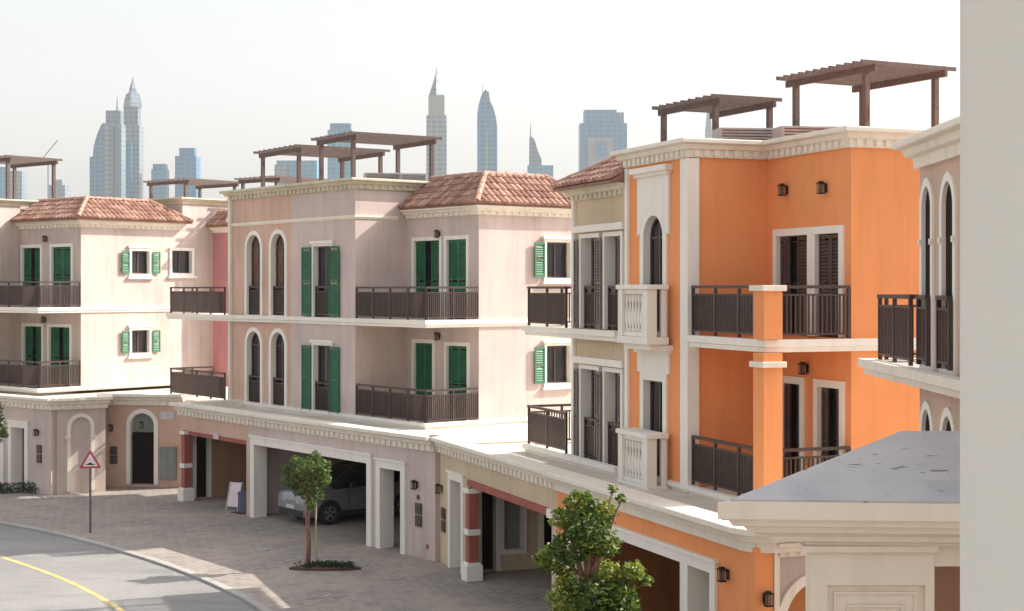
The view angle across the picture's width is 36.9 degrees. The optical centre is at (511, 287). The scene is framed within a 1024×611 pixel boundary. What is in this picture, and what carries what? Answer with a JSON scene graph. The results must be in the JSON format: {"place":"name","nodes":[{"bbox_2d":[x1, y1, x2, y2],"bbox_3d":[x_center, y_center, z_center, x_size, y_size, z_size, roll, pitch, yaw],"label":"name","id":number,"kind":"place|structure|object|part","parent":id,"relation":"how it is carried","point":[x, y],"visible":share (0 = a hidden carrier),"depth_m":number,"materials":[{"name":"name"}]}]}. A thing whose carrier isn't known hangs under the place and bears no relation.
{"place":"outdoors","nodes":[
{"label":"outdoors","id":0,"kind":"place"},
{"bbox_2d":[0,525,257,610],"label":"road","id":1,"kind":"structure","parent":0,"point":[125,582],"depth_m":38.82,"materials":[{"name":"grey asphalt"}]},
{"bbox_2d":[0,555,124,610],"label":"road line","id":2,"kind":"object","parent":1,"relation":"on","point":[113,605],"visible":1,"depth_m":38.66,"materials":[{"name":"yellow paint"}]},
{"bbox_2d":[0,477,551,610],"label":"pavement","id":3,"kind":"structure","parent":0,"point":[212,538],"depth_m":42.80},
{"bbox_2d":[0,401,8,442],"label":"tree","id":4,"kind":"object","parent":3,"relation":"on","point":[4,433],"visible":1,"depth_m":50.05,"materials":[{"name":"green plant"}]},
{"bbox_2d":[0,481,36,493],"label":"shrub","id":5,"kind":"object","parent":3,"relation":"on","point":[9,488],"visible":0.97,"depth_m":55.38,"materials":[{"name":"green plant"}]},
{"bbox_2d":[80,450,100,532],"bbox_3d":[-12.747,6.152,46.424,0.619,2.495,0.088,0,0,-14],"label":"road sign","id":6,"kind":"object","parent":3,"relation":"on","point":[90,461],"visible":1,"depth_m":46.40,"materials":[{"name":"red metal"}]},
{"bbox_2d":[225,481,244,510],"bbox_3d":[-9.209,6.940,51.308,0.500,0.920,0.558,0,0,25],"label":"sandwich board","id":7,"kind":"object","parent":3,"relation":"on","point":[235,488],"visible":0.77,"depth_m":51.22,"materials":[{"name":"grey metal"}]},
{"bbox_2d":[237,491,245,512],"bbox_3d":[-8.834,7.060,50.600,0.360,0.680,0.440,0,0,0],"label":"storage bin","id":8,"kind":"object","parent":3,"relation":"on","point":[241,501],"visible":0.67,"depth_m":50.40,"materials":[{"name":"blue plastic"}]},
{"bbox_2d":[255,548,269,550],"bbox_3d":[-7.053,7.390,43.400,0.440,0.014,0.440,0,0,0],"label":"drain cover","id":9,"kind":"object","parent":3,"relation":"on","point":[262,549],"visible":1,"depth_m":43.37,"materials":[{"name":"metal"}]},
{"bbox_2d":[289,559,360,570],"bbox_3d":[-4.915,7.277,40.417,1.900,0.246,0.663,0,0,0],"label":"tree bed","id":10,"kind":"object","parent":3,"relation":"on","point":[334,565],"visible":1,"depth_m":40.26,"materials":[{"name":"green plant"}]},
{"bbox_2d":[279,450,331,565],"bbox_3d":[-5.413,5.831,40.420,1.356,3.142,1.002,0,0,22],"label":"tree","id":11,"kind":"object","parent":10,"relation":"in","point":[301,472],"visible":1,"depth_m":40.36,"materials":[{"name":"green plant"}]},
{"bbox_2d":[278,460,399,524],"bbox_3d":[-5.130,6.518,49.591,4.645,1.765,2.180,0,0,-38],"label":"parked car","id":12,"kind":"object","parent":3,"relation":"on","point":[345,492],"visible":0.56,"depth_m":48.46,"materials":[{"name":"silver metal"}]},
{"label":"window","id":13,"kind":"part","parent":12,"relation":"part of","materials":[{"name":"black glass"}]},
{"bbox_2d":[531,484,653,610],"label":"tree","id":14,"kind":"object","parent":3,"relation":"on","point":[592,590],"visible":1,"depth_m":25.12,"materials":[{"name":"green plant"}]},
{"bbox_2d":[0,0,959,199],"label":"sky","id":15,"kind":"structure","parent":0,"point":[225,80],"materials":[{"name":"white"}]},
{"bbox_2d":[477,82,496,170],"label":"tower","id":16,"kind":"structure","parent":0,"point":[486,140],"depth_m":1788.00,"materials":[{"name":"blue glass"}]},
{"bbox_2d":[718,431,959,610],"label":"pavilion","id":17,"kind":"structure","parent":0,"point":[874,526],"depth_m":15.30,"materials":[{"name":"paint"}]},
{"bbox_2d":[858,116,959,430],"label":"terrace house","id":18,"kind":"structure","parent":0,"point":[931,370],"depth_m":21.03,"materials":[{"name":"beige paint"}]},
{"bbox_2d":[919,178,934,370],"bbox_3d":[5.816,-0.171,21.473,0.070,2.743,0.717,0,0,1],"label":"window","id":19,"kind":"structure","parent":18,"relation":"in","point":[927,201],"depth_m":21.54,"materials":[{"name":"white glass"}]},
{"bbox_2d":[919,401,934,430],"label":"window","id":20,"kind":"structure","parent":18,"relation":"in","point":[926,423],"depth_m":21.54,"materials":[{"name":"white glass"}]},
{"bbox_2d":[939,172,956,375],"bbox_3d":[5.800,-0.171,20.362,0.070,2.743,0.780,0,0,1],"label":"window","id":21,"kind":"structure","parent":18,"relation":"in","point":[948,192],"depth_m":20.44,"materials":[{"name":"white glass"}]},
{"bbox_2d":[939,407,956,430],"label":"window","id":22,"kind":"structure","parent":18,"relation":"in","point":[947,422],"depth_m":20.42,"materials":[{"name":"white glass"}]},
{"bbox_2d":[960,0,1023,610],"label":"wall","id":23,"kind":"structure","parent":0,"point":[991,305],"depth_m":3.26,"materials":[{"name":"beige paint"}]},
{"label":"ground","id":24,"kind":"structure","parent":0,"visible":0},
{"bbox_2d":[0,167,26,199],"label":"tower","id":25,"kind":"structure","parent":24,"relation":"on","point":[21,185],"depth_m":1990.00,"materials":[{"name":"teal glass"}]},
{"bbox_2d":[43,140,57,198],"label":"tower crane","id":26,"kind":"object","parent":24,"relation":"on","point":[48,173],"visible":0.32,"depth_m":1899.36,"materials":[{"name":"grey metal"}]},
{"bbox_2d":[49,180,69,198],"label":"tower","id":27,"kind":"structure","parent":24,"relation":"on","point":[62,190],"depth_m":2089.06,"materials":[{"name":"stone"}]},
{"bbox_2d":[90,122,105,196],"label":"tower","id":28,"kind":"structure","parent":24,"relation":"on","point":[97,173],"depth_m":1826.00,"materials":[{"name":"blue glass"}]},
{"bbox_2d":[0,196,227,494],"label":"terrace house","id":29,"kind":"structure","parent":24,"relation":"on","point":[96,344],"depth_m":61.80,"materials":[{"name":"beige paint"}]},
{"bbox_2d":[0,155,62,198],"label":"pergola","id":30,"kind":"object","parent":29,"relation":"on","point":[14,162],"visible":0.89,"depth_m":65.63,"materials":[{"name":"brown wood"}]},
{"bbox_2d":[20,244,42,305],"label":"door","id":31,"kind":"structure","parent":29,"relation":"in","point":[31,256],"depth_m":63.41,"materials":[{"name":"green wood"}]},
{"bbox_2d":[21,323,43,383],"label":"door","id":32,"kind":"structure","parent":29,"relation":"in","point":[32,334],"depth_m":63.36,"materials":[{"name":"green wood"}]},
{"bbox_2d":[47,324,71,385],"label":"door","id":33,"kind":"structure","parent":29,"relation":"in","point":[59,336],"depth_m":62.12,"materials":[{"name":"green wood"}]},
{"bbox_2d":[50,243,73,306],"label":"door","id":34,"kind":"structure","parent":29,"relation":"in","point":[61,255],"depth_m":61.88,"materials":[{"name":"green wood"}]},
{"bbox_2d":[122,245,160,278],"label":"window","id":35,"kind":"structure","parent":29,"relation":"in","point":[139,260],"depth_m":63.29,"materials":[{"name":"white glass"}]},
{"bbox_2d":[122,325,160,358],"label":"window","id":36,"kind":"structure","parent":29,"relation":"in","point":[138,338],"depth_m":63.29,"materials":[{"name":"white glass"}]},
{"bbox_2d":[126,409,157,484],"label":"door","id":37,"kind":"structure","parent":29,"relation":"in","point":[150,424],"depth_m":57.06,"materials":[{"name":"white paint"}]},
{"bbox_2d":[132,432,153,483],"bbox_3d":[-13.713,6.335,57.217,0.866,1.910,0.075,0,0,6],"label":"door leaf","id":38,"kind":"structure","parent":29,"relation":"in","point":[142,442],"depth_m":57.19,"materials":[{"name":"brown wood"}]},
{"bbox_2d":[168,248,196,277],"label":"window","id":39,"kind":"structure","parent":29,"relation":"in","point":[181,260],"depth_m":64.88,"materials":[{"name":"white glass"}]},
{"bbox_2d":[143,178,238,198],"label":"pergola","id":40,"kind":"object","parent":29,"relation":"on","point":[200,184],"visible":0.85,"depth_m":72.60,"materials":[{"name":"brown wood"}]},
{"bbox_2d":[235,175,329,188],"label":"pergola","id":41,"kind":"object","parent":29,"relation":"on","point":[276,179],"visible":0.5,"depth_m":66.99,"materials":[{"name":"brown wood"}]},
{"bbox_2d":[104,98,125,197],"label":"tower","id":42,"kind":"structure","parent":24,"relation":"on","point":[114,156],"depth_m":1730.21,"materials":[{"name":"stone"}]},
{"bbox_2d":[123,77,143,198],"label":"tower","id":43,"kind":"structure","parent":24,"relation":"on","point":[132,105],"depth_m":1790.27,"materials":[{"name":"stone"}]},
{"bbox_2d":[0,521,271,610],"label":"kerb","id":44,"kind":"structure","parent":24,"relation":"on","point":[255,604],"depth_m":41.33,"materials":[{"name":"concrete"}]},
{"bbox_2d":[151,164,168,198],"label":"tower","id":45,"kind":"structure","parent":24,"relation":"on","point":[159,171],"depth_m":1791.38,"materials":[{"name":"teal glass"}]},
{"bbox_2d":[175,148,200,197],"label":"tower","id":46,"kind":"structure","parent":24,"relation":"on","point":[187,162],"depth_m":1787.62,"materials":[{"name":"blue glass"}]},
{"bbox_2d":[206,211,227,385],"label":"terrace house","id":47,"kind":"structure","parent":24,"relation":"on","point":[217,224],"depth_m":65.70,"materials":[{"name":"paint"}]},
{"bbox_2d":[166,184,302,515],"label":"terrace house","id":48,"kind":"structure","parent":24,"relation":"on","point":[214,448],"depth_m":54.22,"materials":[{"name":"beige paint"}]},
{"bbox_2d":[193,436,211,497],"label":"door","id":49,"kind":"structure","parent":48,"relation":"in","point":[202,447],"depth_m":54.14,"materials":[{"name":"black wood"}]},
{"bbox_2d":[244,231,262,315],"bbox_3d":[-9.081,-0.465,54.539,0.250,3.130,1.289,0,0,-38],"label":"window","id":50,"kind":"structure","parent":48,"relation":"in","point":[253,249],"depth_m":54.85,"materials":[{"name":"white glass"}]},
{"bbox_2d":[244,327,262,402],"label":"window","id":51,"kind":"structure","parent":48,"relation":"in","point":[253,345],"depth_m":54.85,"materials":[{"name":"white glass"}]},
{"bbox_2d":[269,229,287,315],"bbox_3d":[-8.009,-0.465,53.163,0.250,3.130,1.240,0,0,-38],"label":"window","id":52,"kind":"structure","parent":48,"relation":"in","point":[278,246],"depth_m":53.45,"materials":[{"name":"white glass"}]},
{"bbox_2d":[269,328,287,405],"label":"window","id":53,"kind":"structure","parent":48,"relation":"in","point":[278,346],"depth_m":53.44,"materials":[{"name":"white glass"}]},
{"bbox_2d":[253,144,389,186],"bbox_3d":[-7.033,-3.985,56.666,3.860,2.170,3.560,0,0,-34],"label":"pergola","id":54,"kind":"object","parent":48,"relation":"on","point":[342,154],"visible":0.84,"depth_m":56.32,"materials":[{"name":"brown wood"}]},
{"bbox_2d":[275,160,318,184],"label":"tower","id":55,"kind":"structure","parent":24,"relation":"on","point":[309,168],"depth_m":1880.00,"materials":[{"name":"teal glass"}]},
{"bbox_2d":[327,123,352,178],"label":"tower","id":56,"kind":"structure","parent":24,"relation":"on","point":[333,168],"depth_m":1785.75,"materials":[{"name":"teal glass"}]},
{"bbox_2d":[241,170,570,561],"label":"terrace house","id":57,"kind":"structure","parent":24,"relation":"on","point":[408,318],"depth_m":48.69,"materials":[{"name":"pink paint"}]},
{"bbox_2d":[301,240,338,316],"bbox_3d":[-6.253,-0.300,50.865,0.300,2.520,2.345,0,0,-38],"label":"door","id":58,"kind":"structure","parent":57,"relation":"in","point":[324,267],"depth_m":51.20,"materials":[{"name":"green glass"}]},
{"bbox_2d":[301,339,338,414],"bbox_3d":[-6.253,2.930,50.865,0.300,2.420,2.345,0,0,-38],"label":"door","id":59,"kind":"structure","parent":57,"relation":"in","point":[325,360],"depth_m":51.20,"materials":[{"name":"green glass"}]},
{"bbox_2d":[311,131,441,180],"bbox_3d":[-4.618,-4.010,52.292,3.560,2.220,2.860,0,0,-34],"label":"pergola","id":60,"kind":"object","parent":57,"relation":"on","point":[397,141],"visible":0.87,"depth_m":52.12,"materials":[{"name":"brown wood"}]},
{"bbox_2d":[363,173,399,178],"bbox_3d":[-4.436,-3.400,52.339,1.200,1.000,0.712,0,0,-10],"label":"air conditioner","id":61,"kind":"object","parent":57,"relation":"on","point":[382,175],"visible":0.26,"depth_m":52.01,"materials":[{"name":"grey metal"}]},
{"bbox_2d":[398,173,426,180],"bbox_3d":[-3.364,-3.375,51.839,0.900,0.950,0.712,0,0,-10],"label":"air conditioner","id":62,"kind":"object","parent":57,"relation":"on","point":[414,176],"visible":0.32,"depth_m":51.51,"materials":[{"name":"grey metal"}]},
{"bbox_2d":[411,339,434,394],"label":"door","id":63,"kind":"structure","parent":57,"relation":"in","point":[422,350],"depth_m":49.76,"materials":[{"name":"green wood"}]},
{"bbox_2d":[411,236,442,316],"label":"door","id":64,"kind":"structure","parent":57,"relation":"in","point":[426,252],"depth_m":49.66,"materials":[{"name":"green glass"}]},
{"bbox_2d":[444,235,468,318],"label":"door","id":65,"kind":"structure","parent":57,"relation":"in","point":[456,249],"depth_m":48.27,"materials":[{"name":"green wood"}]},
{"bbox_2d":[444,342,469,419],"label":"door","id":66,"kind":"structure","parent":57,"relation":"in","point":[456,354],"depth_m":48.26,"materials":[{"name":"green wood"}]},
{"bbox_2d":[534,236,570,283],"bbox_3d":[1.444,-0.890,49.239,2.024,1.520,0.320,0,0,-38],"label":"window","id":67,"kind":"structure","parent":57,"relation":"in","point":[555,268],"depth_m":49.26,"materials":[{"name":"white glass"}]},
{"bbox_2d":[534,339,570,389],"bbox_3d":[1.444,2.450,49.239,2.024,1.580,0.320,0,0,-38],"label":"window","id":68,"kind":"structure","parent":57,"relation":"in","point":[555,356],"depth_m":49.26,"materials":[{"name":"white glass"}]},
{"bbox_2d":[426,68,446,179],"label":"tower","id":69,"kind":"structure","parent":24,"relation":"on","point":[436,121],"depth_m":1788.38,"materials":[{"name":"stone"}]},
{"bbox_2d":[430,156,626,609],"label":"terrace house","id":70,"kind":"structure","parent":24,"relation":"on","point":[497,503],"depth_m":37.34,"materials":[{"name":"beige paint"}]},
{"bbox_2d":[482,492,500,570],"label":"door","id":71,"kind":"structure","parent":70,"relation":"in","point":[491,557],"depth_m":40.18,"materials":[{"name":"black wood"}]},
{"bbox_2d":[500,499,526,554],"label":"window","id":72,"kind":"structure","parent":70,"relation":"in","point":[513,518],"depth_m":40.40,"materials":[{"name":"grey glass"}]},
{"bbox_2d":[539,513,551,566],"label":"door","id":73,"kind":"structure","parent":70,"relation":"in","point":[545,530],"depth_m":40.78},
{"bbox_2d":[573,233,600,328],"bbox_3d":[1.926,-0.165,36.929,0.385,2.270,1.411,0,0,-21],"label":"door","id":74,"kind":"structure","parent":70,"relation":"in","point":[587,245],"depth_m":37.29,"materials":[{"name":"white glass"}]},
{"bbox_2d":[573,364,600,459],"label":"door","id":75,"kind":"structure","parent":70,"relation":"in","point":[587,373],"depth_m":37.29,"materials":[{"name":"white glass"}]},
{"bbox_2d":[596,231,623,328],"bbox_3d":[2.402,-0.165,35.672,0.385,2.270,1.309,0,0,-21],"label":"door","id":76,"kind":"structure","parent":70,"relation":"in","point":[609,248],"depth_m":35.99,"materials":[{"name":"white glass"}]},
{"bbox_2d":[596,367,623,465],"bbox_3d":[2.402,3.000,35.672,0.385,2.300,1.309,0,0,-21],"label":"door","id":77,"kind":"structure","parent":70,"relation":"in","point":[609,382],"depth_m":35.99,"materials":[{"name":"white glass"}]},
{"bbox_2d":[527,121,552,176],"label":"tower","id":78,"kind":"structure","parent":24,"relation":"on","point":[535,165],"depth_m":1942.00,"materials":[{"name":"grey glass"}]},
{"bbox_2d":[579,110,626,170],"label":"tower","id":79,"kind":"structure","parent":24,"relation":"on","point":[602,134],"depth_m":1782.00,"materials":[{"name":"blue glass"}]},
{"bbox_2d":[705,113,711,137],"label":"tower","id":80,"kind":"structure","parent":24,"relation":"on","point":[708,130],"depth_m":2056.25,"materials":[{"name":"stone"}]},
{"bbox_2d":[542,126,925,610],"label":"terrace house","id":81,"kind":"structure","parent":24,"relation":"on","point":[759,275],"depth_m":31.21,"materials":[{"name":"orange paint"}]},
{"bbox_2d":[640,207,667,336],"bbox_3d":[3.170,-0.315,33.567,0.220,2.890,1.310,0,0,-21],"label":"window","id":82,"kind":"structure","parent":81,"relation":"in","point":[653,234],"depth_m":33.82,"materials":[{"name":"white glass"}]},
{"bbox_2d":[640,371,667,478],"bbox_3d":[3.170,3.088,33.567,0.220,2.483,1.310,0,0,-21],"label":"window","id":83,"kind":"structure","parent":81,"relation":"in","point":[653,386],"depth_m":33.81,"materials":[{"name":"white glass"}]},
{"bbox_2d":[652,94,781,141],"bbox_3d":[5.232,-3.660,39.471,2.080,2.220,2.980,0,0,-25],"label":"pergola","id":84,"kind":"object","parent":81,"relation":"on","point":[716,106],"visible":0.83,"depth_m":38.94,"materials":[{"name":"brown wood"}]},
{"bbox_2d":[712,127,772,139],"bbox_3d":[5.564,-3.185,36.941,1.350,1.270,0.712,0,0,-8],"label":"air conditioner","id":85,"kind":"object","parent":81,"relation":"on","point":[742,133],"visible":0.2,"depth_m":36.60,"materials":[{"name":"grey metal"}]},
{"bbox_2d":[772,227,810,335],"bbox_3d":[5.875,-0.129,31.721,0.250,2.198,1.506,0,0,-21],"label":"door","id":86,"kind":"structure","parent":81,"relation":"in","point":[790,255],"depth_m":31.95,"materials":[{"name":"white glass"}]},
{"bbox_2d":[783,375,804,477],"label":"door","id":87,"kind":"structure","parent":81,"relation":"in","point":[793,387],"depth_m":31.93,"materials":[{"name":"white glass"}]},
{"bbox_2d":[772,126,835,138],"bbox_3d":[6.912,-3.150,35.939,1.500,1.200,0.712,0,0,-10],"label":"air conditioner","id":88,"kind":"object","parent":81,"relation":"on","point":[780,131],"visible":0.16,"depth_m":35.56,"materials":[{"name":"grey metal"}]},
{"bbox_2d":[810,225,844,337],"bbox_3d":[6.343,-0.129,30.486,0.250,2.198,1.159,0,0,-21],"label":"door","id":89,"kind":"structure","parent":81,"relation":"in","point":[827,252],"depth_m":30.58,"materials":[{"name":"brown wood"}]},
{"bbox_2d":[813,379,844,465],"bbox_3d":[6.364,2.988,30.430,0.250,2.324,1.086,0,0,-21],"label":"door","id":90,"kind":"structure","parent":81,"relation":"in","point":[828,395],"depth_m":30.63,"materials":[{"name":"white glass"}]},
{"bbox_2d":[776,59,955,126],"bbox_3d":[8.158,-3.775,35.568,2.720,2.450,3.220,0,0,-27],"label":"pergola","id":91,"kind":"object","parent":81,"relation":"on","point":[863,77],"visible":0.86,"depth_m":35.00,"materials":[{"name":"brown wood"}]},
{"bbox_2d":[774,542,804,610],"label":"terrace house","id":92,"kind":"structure","parent":24,"relation":"on","point":[789,576],"depth_m":25.93,"materials":[{"name":"beige paint"}]},
{"bbox_2d":[780,575,804,610],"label":"arch trim","id":93,"kind":"structure","parent":92,"relation":"in","point":[799,583],"depth_m":25.93,"materials":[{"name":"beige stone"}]}
]}

